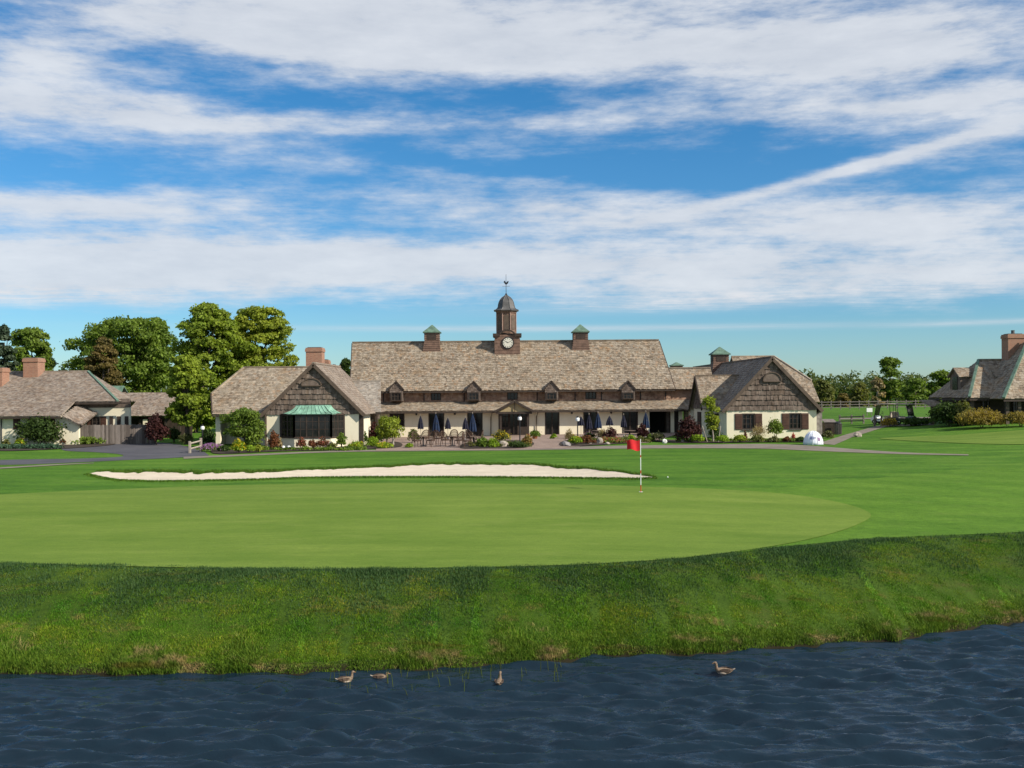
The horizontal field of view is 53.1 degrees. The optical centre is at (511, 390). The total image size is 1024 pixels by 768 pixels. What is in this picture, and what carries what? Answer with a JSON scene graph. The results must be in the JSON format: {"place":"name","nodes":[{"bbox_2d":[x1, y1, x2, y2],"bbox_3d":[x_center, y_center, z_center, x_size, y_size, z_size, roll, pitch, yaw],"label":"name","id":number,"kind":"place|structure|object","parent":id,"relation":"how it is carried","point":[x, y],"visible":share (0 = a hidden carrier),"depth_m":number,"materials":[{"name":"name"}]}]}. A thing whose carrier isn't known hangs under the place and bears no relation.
{"place":"outdoors","nodes":[
{"label":"outdoors","id":0,"kind":"place"},
{"bbox_2d":[0,622,1023,767],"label":"pond water","id":1,"kind":"structure","parent":0,"point":[955,699],"depth_m":21.29,"materials":[{"name":"blue liquid"}]},
{"bbox_2d":[335,671,354,682],"bbox_3d":[-3.862,6.643,23.753,0.472,0.269,0.193,0,0,-20],"label":"duck","id":2,"kind":"object","parent":1,"relation":"on","point":[344,678],"visible":0.99,"depth_m":23.71},
{"bbox_2d":[330,657,560,693],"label":"reeds","id":3,"kind":"object","parent":1,"relation":"in","point":[459,672],"visible":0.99,"depth_m":23.96,"materials":[{"name":"plant"}]},
{"bbox_2d":[712,662,734,674],"bbox_3d":[5.007,6.558,24.222,0.537,0.307,0.220,0,0,3],"label":"duck","id":4,"kind":"object","parent":1,"relation":"on","point":[724,670],"visible":1,"depth_m":24.17},
{"bbox_2d":[0,391,1023,676],"bbox_3d":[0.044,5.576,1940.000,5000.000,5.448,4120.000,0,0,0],"label":"ground","id":5,"kind":"structure","parent":0,"point":[728,469],"depth_m":57.54,"materials":[{"name":"green plant"}]},
{"bbox_2d":[0,323,20,370],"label":"spruce tree","id":6,"kind":"object","parent":5,"relation":"on","point":[6,352],"visible":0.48,"depth_m":115.62,"materials":[{"name":"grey plant"}]},
{"bbox_2d":[9,327,58,370],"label":"broadleaf tree","id":7,"kind":"object","parent":5,"relation":"on","point":[28,339],"visible":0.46,"depth_m":123.91,"materials":[{"name":"green plant"}]},
{"bbox_2d":[0,463,86,468],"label":"footpath","id":8,"kind":"structure","parent":5,"relation":"on","point":[40,465],"depth_m":60.16,"materials":[{"name":"asphalt"}]},
{"bbox_2d":[0,444,112,450],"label":"planting bed","id":9,"kind":"object","parent":5,"relation":"on","point":[77,446],"visible":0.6,"depth_m":80.97,"materials":[{"name":"soil"}]},
{"bbox_2d":[0,442,64,448],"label":"ground cover","id":10,"kind":"object","parent":9,"relation":"on","point":[27,446],"visible":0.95,"depth_m":77.62,"materials":[{"name":"green plant"}]},
{"bbox_2d":[8,412,69,443],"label":"shrub","id":11,"kind":"object","parent":9,"relation":"on","point":[38,429],"visible":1,"depth_m":82.79,"materials":[{"name":"green plant"}]},
{"bbox_2d":[71,436,105,444],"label":"hedge","id":12,"kind":"object","parent":9,"relation":"on","point":[86,440],"visible":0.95,"depth_m":84.23,"materials":[{"name":"green plant"}]},
{"bbox_2d":[80,424,154,443],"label":"board fence","id":13,"kind":"object","parent":9,"relation":"on","point":[122,434],"visible":0.53,"depth_m":85.35,"materials":[{"name":"wood"}]},
{"bbox_2d":[0,357,135,444],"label":"stucco house","id":14,"kind":"structure","parent":5,"relation":"on","point":[76,399],"depth_m":87.00,"materials":[{"name":"brown"}]},
{"bbox_2d":[0,443,207,464],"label":"car park","id":15,"kind":"structure","parent":5,"relation":"on","point":[146,451],"depth_m":72.58,"materials":[{"name":"asphalt"}]},
{"bbox_2d":[84,336,125,385],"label":"conifer tree","id":16,"kind":"object","parent":5,"relation":"on","point":[110,375],"visible":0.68,"depth_m":117.39,"materials":[{"name":"brown plant"}]},
{"bbox_2d":[58,314,178,392],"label":"broadleaf tree","id":17,"kind":"object","parent":5,"relation":"on","point":[144,354],"visible":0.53,"depth_m":125.58,"materials":[{"name":"green plant"}]},
{"bbox_2d":[113,386,200,436],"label":"shingled shed","id":18,"kind":"structure","parent":5,"relation":"on","point":[144,406],"depth_m":97.77,"materials":[{"name":"brown"}]},
{"bbox_2d":[143,412,170,444],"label":"shrub","id":19,"kind":"object","parent":5,"relation":"on","point":[156,429],"visible":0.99,"depth_m":83.81,"materials":[{"name":"red plant"}]},
{"bbox_2d":[165,426,181,441],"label":"shrub","id":20,"kind":"object","parent":5,"relation":"on","point":[174,434],"visible":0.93,"depth_m":87.56,"materials":[{"name":"green plant"}]},
{"bbox_2d":[176,432,193,443],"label":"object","id":21,"kind":"object","parent":5,"relation":"on","point":[184,437],"depth_m":84.54,"materials":[{"name":"green plant"}]},
{"bbox_2d":[164,353,210,444],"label":"broadleaf tree","id":22,"kind":"object","parent":5,"relation":"on","point":[186,371],"visible":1,"depth_m":84.29,"materials":[{"name":"green plant"}]},
{"bbox_2d":[196,426,215,443],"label":"shrub","id":23,"kind":"object","parent":5,"relation":"on","point":[208,436],"visible":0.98,"depth_m":81.35,"materials":[{"name":"green plant"}]},
{"bbox_2d":[166,302,258,432],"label":"broadleaf tree","id":24,"kind":"object","parent":5,"relation":"on","point":[204,344],"visible":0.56,"depth_m":106.46,"materials":[{"name":"green plant"}]},
{"bbox_2d":[219,406,266,446],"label":"shrub","id":25,"kind":"object","parent":5,"relation":"on","point":[252,433],"visible":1,"depth_m":78.77,"materials":[{"name":"green plant"}]},
{"bbox_2d":[216,305,299,370],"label":"broadleaf tree","id":26,"kind":"object","parent":5,"relation":"on","point":[259,326],"visible":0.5,"depth_m":110.37,"materials":[{"name":"green plant"}]},
{"bbox_2d":[210,347,384,446],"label":"gabled wing","id":27,"kind":"structure","parent":5,"relation":"on","point":[317,396],"depth_m":80.43,"materials":[{"name":"wood"}]},
{"bbox_2d":[280,413,344,437],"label":"bay window","id":28,"kind":"structure","parent":27,"relation":"in","point":[291,426],"depth_m":78.95,"materials":[{"name":"black glass"}]},
{"bbox_2d":[211,441,401,453],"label":"planting bed","id":29,"kind":"object","parent":5,"relation":"on","point":[397,444],"visible":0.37,"depth_m":74.30,"materials":[{"name":"soil"}]},
{"bbox_2d":[196,443,223,451],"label":"flower bed","id":30,"kind":"object","parent":29,"relation":"on","point":[209,447],"visible":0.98,"depth_m":73.36,"materials":[{"name":"purple plant"}]},
{"bbox_2d":[229,438,244,451],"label":"shrub","id":31,"kind":"object","parent":29,"relation":"on","point":[238,446],"visible":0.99,"depth_m":71.72,"materials":[{"name":"yellow plant"}]},
{"bbox_2d":[266,429,279,446],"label":"shrub","id":32,"kind":"object","parent":29,"relation":"on","point":[273,439],"visible":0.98,"depth_m":75.61,"materials":[{"name":"red plant"}]},
{"bbox_2d":[228,445,366,450],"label":"ground cover","id":33,"kind":"object","parent":29,"relation":"on","point":[329,448],"visible":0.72,"depth_m":74.77,"materials":[{"name":"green plant"}]},
{"bbox_2d":[315,435,329,446],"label":"shrub","id":34,"kind":"object","parent":29,"relation":"on","point":[320,443],"visible":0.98,"depth_m":77.95,"materials":[{"name":"red plant"}]},
{"bbox_2d":[335,432,347,446],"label":"shrub","id":35,"kind":"object","parent":29,"relation":"on","point":[341,440],"visible":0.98,"depth_m":78.28,"materials":[{"name":"green plant"}]},
{"bbox_2d":[365,436,378,446],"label":"shrub","id":36,"kind":"object","parent":29,"relation":"on","point":[372,441],"visible":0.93,"depth_m":78.34,"materials":[{"name":"green plant"}]},
{"bbox_2d":[374,441,393,448],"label":"flowering plant","id":37,"kind":"object","parent":29,"relation":"on","point":[384,444],"visible":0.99,"depth_m":76.18,"materials":[{"name":"yellow plant"}]},
{"bbox_2d":[375,416,405,444],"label":"patio tree","id":38,"kind":"object","parent":29,"relation":"on","point":[390,427],"visible":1,"depth_m":80.18,"materials":[{"name":"green plant"}]},
{"bbox_2d":[340,358,350,375],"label":"conifer tree","id":39,"kind":"object","parent":5,"relation":"on","point":[345,363],"visible":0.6,"depth_m":115.62,"materials":[{"name":"green plant"}]},
{"bbox_2d":[91,464,649,479],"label":"bunker sand","id":40,"kind":"structure","parent":5,"relation":"on","point":[513,470],"depth_m":54.54,"materials":[{"name":"sand"}]},
{"bbox_2d":[83,473,657,482],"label":"apron grass","id":41,"kind":"structure","parent":5,"relation":"on","point":[326,477],"depth_m":49.95,"materials":[{"name":"plant"}]},
{"bbox_2d":[368,421,378,437],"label":"shrub","id":42,"kind":"object","parent":5,"relation":"on","point":[372,431],"visible":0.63,"depth_m":85.17,"materials":[{"name":"red plant"}]},
{"bbox_2d":[97,461,655,477],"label":"lip grass","id":43,"kind":"structure","parent":5,"relation":"on","point":[184,471],"depth_m":55.68,"materials":[{"name":"plant"}]},
{"bbox_2d":[0,483,870,568],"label":"putting green","id":44,"kind":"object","parent":5,"relation":"on","point":[393,525],"visible":1,"depth_m":35.63,"materials":[{"name":"plant"}]},
{"bbox_2d":[627,439,640,491],"bbox_3d":[5.060,3.091,42.126,0.634,2.212,0.170,0,0,0],"label":"golf flag","id":45,"kind":"object","parent":44,"relation":"on","point":[634,445],"visible":1,"depth_m":42.12,"materials":[{"name":"red fabric"}]},
{"bbox_2d":[460,440,533,448],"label":"planting bed","id":46,"kind":"object","parent":5,"relation":"on","point":[467,446],"visible":0.35,"depth_m":75.00,"materials":[{"name":"soil"}]},
{"bbox_2d":[476,437,488,446],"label":"shrub","id":47,"kind":"object","parent":46,"relation":"on","point":[482,441],"visible":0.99,"depth_m":74.95,"materials":[{"name":"green plant"}]},
{"bbox_2d":[491,430,510,440],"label":"flowering plant","id":48,"kind":"object","parent":46,"relation":"on","point":[500,435],"visible":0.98,"depth_m":82.08,"materials":[{"name":"yellow plant"}]},
{"bbox_2d":[509,440,528,447],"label":"hedge","id":49,"kind":"object","parent":46,"relation":"on","point":[516,444],"visible":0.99,"depth_m":73.96,"materials":[{"name":"green plant"}]},
{"bbox_2d":[0,531,1023,675],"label":"bank turf","id":50,"kind":"structure","parent":5,"relation":"on","point":[721,600],"depth_m":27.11,"materials":[{"name":"plant"}]},
{"bbox_2d":[350,281,711,436],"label":"clubhouse hall","id":51,"kind":"structure","parent":5,"relation":"on","point":[505,378],"depth_m":97.47,"materials":[{"name":"beige paint"}]},
{"bbox_2d":[390,414,404,426],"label":"window","id":52,"kind":"structure","parent":51,"relation":"in","point":[401,418],"depth_m":96.17,"materials":[{"name":"black glass"}]},
{"bbox_2d":[428,413,443,435],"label":"door","id":53,"kind":"structure","parent":51,"relation":"in","point":[440,416],"depth_m":96.17,"materials":[{"name":"black glass"}]},
{"bbox_2d":[467,413,482,435],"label":"door","id":54,"kind":"structure","parent":51,"relation":"in","point":[478,417],"depth_m":96.17,"materials":[{"name":"black glass"}]},
{"bbox_2d":[498,414,508,427],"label":"side window","id":55,"kind":"structure","parent":51,"relation":"in","point":[505,417],"depth_m":96.17,"materials":[{"name":"black glass"}]},
{"bbox_2d":[507,392,517,399],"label":"window","id":56,"kind":"structure","parent":51,"relation":"in","point":[510,395],"depth_m":97.26,"materials":[{"name":"black glass"}]},
{"bbox_2d":[509,414,518,434],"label":"door","id":57,"kind":"structure","parent":51,"relation":"in","point":[513,418],"depth_m":96.17,"materials":[{"name":"black glass"}]},
{"bbox_2d":[519,414,526,427],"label":"side window","id":58,"kind":"structure","parent":51,"relation":"in","point":[523,423],"depth_m":96.17,"materials":[{"name":"black glass"}]},
{"bbox_2d":[545,412,559,434],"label":"door","id":59,"kind":"structure","parent":51,"relation":"in","point":[551,418],"depth_m":96.17,"materials":[{"name":"black glass"}]},
{"bbox_2d":[583,412,596,433],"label":"door","id":60,"kind":"structure","parent":51,"relation":"in","point":[593,415],"depth_m":96.17,"materials":[{"name":"black glass"}]},
{"bbox_2d":[622,412,637,432],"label":"door","id":61,"kind":"structure","parent":51,"relation":"in","point":[631,418],"depth_m":96.17,"materials":[{"name":"black glass"}]},
{"bbox_2d":[674,411,678,432],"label":"door","id":62,"kind":"structure","parent":51,"relation":"in","point":[676,423],"depth_m":96.05,"materials":[{"name":"black glass"}]},
{"bbox_2d":[126,368,937,402],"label":"treeline","id":63,"kind":"object","parent":5,"relation":"on","point":[839,387],"visible":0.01,"depth_m":214.88,"materials":[{"name":"plant"}]},
{"bbox_2d":[559,437,637,445],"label":"planting bed","id":64,"kind":"object","parent":5,"relation":"on","point":[579,444],"visible":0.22,"depth_m":76.95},
{"bbox_2d":[567,434,582,443],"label":"shrub","id":65,"kind":"object","parent":64,"relation":"on","point":[575,439],"visible":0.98,"depth_m":76.81,"materials":[{"name":"green plant"}]},
{"bbox_2d":[567,435,651,442],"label":"ground cover","id":66,"kind":"object","parent":64,"relation":"on","point":[643,439],"visible":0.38,"depth_m":80.07,"materials":[{"name":"green plant"}]},
{"bbox_2d":[602,427,618,437],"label":"shrub","id":67,"kind":"object","parent":64,"relation":"on","point":[610,432],"visible":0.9,"depth_m":82.51,"materials":[{"name":"red plant"}]},
{"bbox_2d":[601,436,624,442],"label":"flower bed","id":68,"kind":"object","parent":64,"relation":"on","point":[608,439],"visible":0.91,"depth_m":78.53,"materials":[{"name":"multicoloured plant"}]},
{"bbox_2d":[636,423,648,436],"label":"shrub","id":69,"kind":"object","parent":64,"relation":"on","point":[641,431],"visible":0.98,"depth_m":83.64,"materials":[{"name":"red plant"}]},
{"bbox_2d":[653,440,823,442],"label":"planting bed","id":70,"kind":"object","parent":5,"relation":"on","point":[675,441],"visible":0.44,"depth_m":78.41,"materials":[{"name":"soil"}]},
{"bbox_2d":[651,432,664,441],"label":"shrub","id":71,"kind":"object","parent":70,"relation":"on","point":[656,435],"visible":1,"depth_m":80.73,"materials":[{"name":"green plant"}]},
{"bbox_2d":[672,415,704,441],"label":"shrub","id":72,"kind":"object","parent":70,"relation":"on","point":[688,427],"visible":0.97,"depth_m":78.86,"materials":[{"name":"red plant"}]},
{"bbox_2d":[700,395,720,441],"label":"young tree","id":73,"kind":"object","parent":70,"relation":"on","point":[712,419],"visible":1,"depth_m":79.20,"materials":[{"name":"green plant"}]},
{"bbox_2d":[707,424,722,438],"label":"shrub","id":74,"kind":"object","parent":70,"relation":"on","point":[716,432],"visible":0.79,"depth_m":79.96,"materials":[{"name":"green plant"}]},
{"bbox_2d":[676,437,803,441],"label":"ground cover","id":75,"kind":"object","parent":70,"relation":"on","point":[748,439],"visible":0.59,"depth_m":79.15,"materials":[{"name":"green plant"}]},
{"bbox_2d":[748,421,771,436],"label":"ornamental grass","id":76,"kind":"object","parent":70,"relation":"on","point":[759,432],"depth_m":80.22,"materials":[{"name":"beige plant"}]},
{"bbox_2d":[683,347,823,437],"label":"shuttered wing","id":77,"kind":"structure","parent":5,"relation":"on","point":[747,393],"depth_m":84.00,"materials":[{"name":"wood"}]},
{"bbox_2d":[742,413,754,428],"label":"window","id":78,"kind":"structure","parent":77,"relation":"in","point":[748,419],"depth_m":84.11,"materials":[{"name":"black glass"}]},
{"bbox_2d":[789,413,800,428],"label":"window","id":79,"kind":"structure","parent":77,"relation":"in","point":[794,418],"depth_m":84.09,"materials":[{"name":"black glass"}]},
{"bbox_2d":[766,417,784,436],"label":"shrub","id":80,"kind":"object","parent":5,"relation":"on","point":[775,425],"visible":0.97,"depth_m":82.10,"materials":[{"name":"green plant"}]},
{"bbox_2d":[803,431,823,444],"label":"dome tent","id":81,"kind":"object","parent":5,"relation":"on","point":[812,437],"visible":1,"depth_m":73.07,"materials":[{"name":"white fabric"}]},
{"bbox_2d":[812,379,835,406],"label":"tree","id":82,"kind":"object","parent":5,"relation":"on","point":[828,390],"visible":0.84,"depth_m":184.88,"materials":[{"name":"green plant"}]},
{"bbox_2d":[822,419,835,433],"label":"bin shelter","id":83,"kind":"object","parent":5,"relation":"on","point":[828,424],"visible":0.79,"depth_m":87.73,"materials":[{"name":"wood"}]},
{"bbox_2d":[834,421,841,433],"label":"litter bin","id":84,"kind":"object","parent":5,"relation":"on","point":[837,427],"visible":1,"depth_m":86.90,"materials":[{"name":"black metal"}]},
{"bbox_2d":[833,393,851,406],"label":"tree","id":85,"kind":"object","parent":5,"relation":"on","point":[843,398],"visible":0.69,"depth_m":177.38,"materials":[{"name":"green plant"}]},
{"bbox_2d":[839,414,864,423],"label":"rail fence","id":86,"kind":"object","parent":5,"relation":"on","point":[851,420],"visible":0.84,"depth_m":101.48,"materials":[{"name":"wood"}]},
{"bbox_2d":[848,382,871,406],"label":"tree","id":87,"kind":"object","parent":5,"relation":"on","point":[860,392],"visible":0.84,"depth_m":187.08,"materials":[{"name":"green plant"}]},
{"bbox_2d":[712,462,1023,554],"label":"collar grass","id":88,"kind":"structure","parent":5,"relation":"on","point":[982,500],"depth_m":41.04,"materials":[{"name":"plant"}]},
{"bbox_2d":[820,400,929,409],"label":"rail fence","id":89,"kind":"object","parent":5,"relation":"on","point":[868,404],"visible":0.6,"depth_m":149.88,"materials":[{"name":"wood"}]},
{"bbox_2d":[869,376,885,406],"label":"tree","id":90,"kind":"object","parent":5,"relation":"on","point":[877,382],"visible":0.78,"depth_m":181.44,"materials":[{"name":"beige plant"}]},
{"bbox_2d":[871,403,897,423],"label":"golf cart","id":91,"kind":"object","parent":5,"relation":"on","point":[877,409],"visible":0.45,"depth_m":97.22,"materials":[{"name":"white paint"}]},
{"bbox_2d":[870,356,903,405],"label":"tree","id":92,"kind":"object","parent":5,"relation":"on","point":[889,370],"visible":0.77,"depth_m":195.03,"materials":[{"name":"green plant"}]},
{"bbox_2d":[880,417,897,425],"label":"flowering plant","id":93,"kind":"object","parent":5,"relation":"on","point":[888,421],"visible":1,"depth_m":92.59,"materials":[{"name":"yellow plant"}]},
{"bbox_2d":[897,416,930,425],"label":"hedge","id":94,"kind":"object","parent":5,"relation":"on","point":[914,420],"visible":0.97,"depth_m":90.61,"materials":[{"name":"green plant"}]},
{"bbox_2d":[900,378,930,405],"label":"tree","id":95,"kind":"object","parent":5,"relation":"on","point":[916,391],"visible":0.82,"depth_m":189.28,"materials":[{"name":"green plant"}]},
{"bbox_2d":[925,369,949,400],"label":"tree","id":96,"kind":"object","parent":5,"relation":"on","point":[940,376],"visible":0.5,"depth_m":193.22,"materials":[{"name":"green plant"}]},
{"bbox_2d":[926,399,970,426],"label":"shrub","id":97,"kind":"object","parent":5,"relation":"on","point":[940,413],"visible":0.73,"depth_m":86.10,"materials":[{"name":"green plant"}]},
{"bbox_2d":[880,430,1023,443],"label":"practice green","id":98,"kind":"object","parent":5,"relation":"on","point":[1010,437],"visible":1,"depth_m":73.54,"materials":[{"name":"plant"}]},
{"bbox_2d":[950,399,973,425],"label":"shrub","id":99,"kind":"object","parent":5,"relation":"on","point":[962,407],"visible":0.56,"depth_m":85.00,"materials":[{"name":"green plant"}]},
{"bbox_2d":[920,330,1023,424],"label":"hipped house","id":100,"kind":"structure","parent":5,"relation":"on","point":[995,384],"depth_m":87.73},
{"bbox_2d":[954,405,1008,427],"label":"ornamental grass","id":101,"kind":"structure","parent":5,"relation":"on","point":[979,416],"depth_m":80.69,"materials":[{"name":"yellow plant"}]},
{"bbox_2d":[1004,411,1023,426],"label":"bush","id":102,"kind":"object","parent":5,"relation":"on","point":[1016,417],"depth_m":79.72,"materials":[{"name":"yellow plant"}]},
{"bbox_2d":[0,0,1023,388],"label":"sky","id":103,"kind":"structure","parent":0,"point":[834,187],"materials":[{"name":"blue"}]},
{"bbox_2d":[376,433,674,450],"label":"patio paving","id":104,"kind":"structure","parent":0,"point":[543,441],"depth_m":80.98,"materials":[{"name":"stone"}]},
{"bbox_2d":[432,414,439,437],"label":"closed parasol","id":105,"kind":"object","parent":104,"relation":"on","point":[436,425],"visible":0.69,"depth_m":93.22,"materials":[{"name":"blue fabric"}]},
{"bbox_2d":[469,412,476,433],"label":"closed parasol","id":106,"kind":"object","parent":104,"relation":"on","point":[472,426],"visible":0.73,"depth_m":91.75,"materials":[{"name":"blue fabric"}]},
{"bbox_2d":[183,444,968,458],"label":"cart path","id":107,"kind":"structure","parent":0,"point":[791,447],"depth_m":71.52,"materials":[{"name":"concrete"}]},
{"bbox_2d":[823,423,932,444],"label":"side path","id":108,"kind":"structure","parent":0,"point":[836,440],"depth_m":85.70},
{"bbox_2d":[887,403,915,424],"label":"golf cart","id":109,"kind":"object","parent":108,"relation":"on","point":[898,417],"visible":0.51,"depth_m":93.68,"materials":[{"name":"white plastic"}]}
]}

